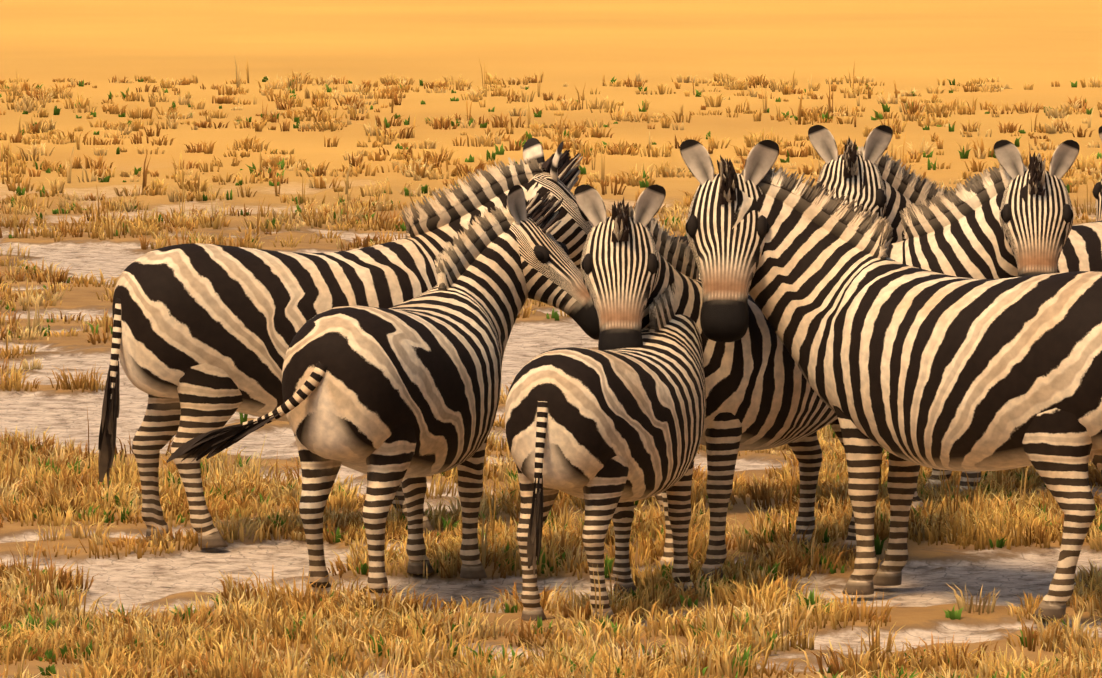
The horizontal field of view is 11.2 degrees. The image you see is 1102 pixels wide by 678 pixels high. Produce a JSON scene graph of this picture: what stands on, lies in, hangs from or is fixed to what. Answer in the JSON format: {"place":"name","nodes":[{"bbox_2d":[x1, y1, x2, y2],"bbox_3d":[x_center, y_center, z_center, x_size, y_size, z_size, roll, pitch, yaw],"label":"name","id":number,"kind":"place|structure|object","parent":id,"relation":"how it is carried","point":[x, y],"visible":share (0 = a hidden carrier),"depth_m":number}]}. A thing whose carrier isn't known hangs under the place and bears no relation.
{"place":"outdoors","nodes":[
{"label":"outdoors","id":0,"kind":"place"},
{"bbox_2d":[0,0,1101,677],"bbox_3d":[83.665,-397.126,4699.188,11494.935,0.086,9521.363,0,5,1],"label":"ground","id":1,"kind":"structure","parent":0,"point":[908,46],"depth_m":64.44},
{"bbox_2d":[98,138,592,547],"bbox_3d":[-0.831,-0.002,25.731,2.656,1.782,0.790,-2,5,-26],"label":"zebra","id":2,"kind":"object","parent":1,"relation":"on","point":[203,335],"visible":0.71,"depth_m":25.20},
{"bbox_2d":[166,181,599,607],"bbox_3d":[-0.575,0.222,23.804,0.818,1.664,2.337,4,6,36],"label":"zebra","id":3,"kind":"object","parent":1,"relation":"on","point":[388,401],"visible":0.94,"depth_m":23.33},
{"bbox_2d":[505,279,705,622],"bbox_3d":[0.319,0.429,23.350,0.650,1.328,2.067,2,5,23],"label":"zebra","id":4,"kind":"object","parent":1,"relation":"on","point":[607,435],"visible":0.92,"depth_m":22.70},
{"bbox_2d":[574,184,881,582],"bbox_3d":[0.782,0.145,24.376,0.694,1.719,2.385,4,6,36],"label":"zebra","id":5,"kind":"object","parent":1,"relation":"on","point":[761,394],"visible":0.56,"depth_m":23.99},
{"bbox_2d":[655,140,1079,514],"bbox_3d":[1.314,-0.052,26.292,2.309,1.786,0.777,1,5,14],"label":"zebra","id":6,"kind":"object","parent":1,"relation":"on","point":[1013,217],"visible":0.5,"depth_m":25.97},
{"bbox_2d":[680,139,1101,618],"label":"zebra","id":7,"kind":"object","parent":1,"relation":"on","point":[910,369],"visible":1,"depth_m":23.26},
{"bbox_2d":[808,125,1101,500],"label":"zebra","id":8,"kind":"object","parent":1,"relation":"on","point":[868,175],"visible":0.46,"depth_m":26.78},
{"bbox_2d":[1092,126,1101,220],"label":"zebra","id":9,"kind":"object","parent":1,"relation":"on","point":[1097,191],"visible":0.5,"depth_m":28.05},
{"bbox_2d":[0,56,1101,677],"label":"grass","id":10,"kind":"structure","parent":0,"point":[992,508],"depth_m":25.59}
]}

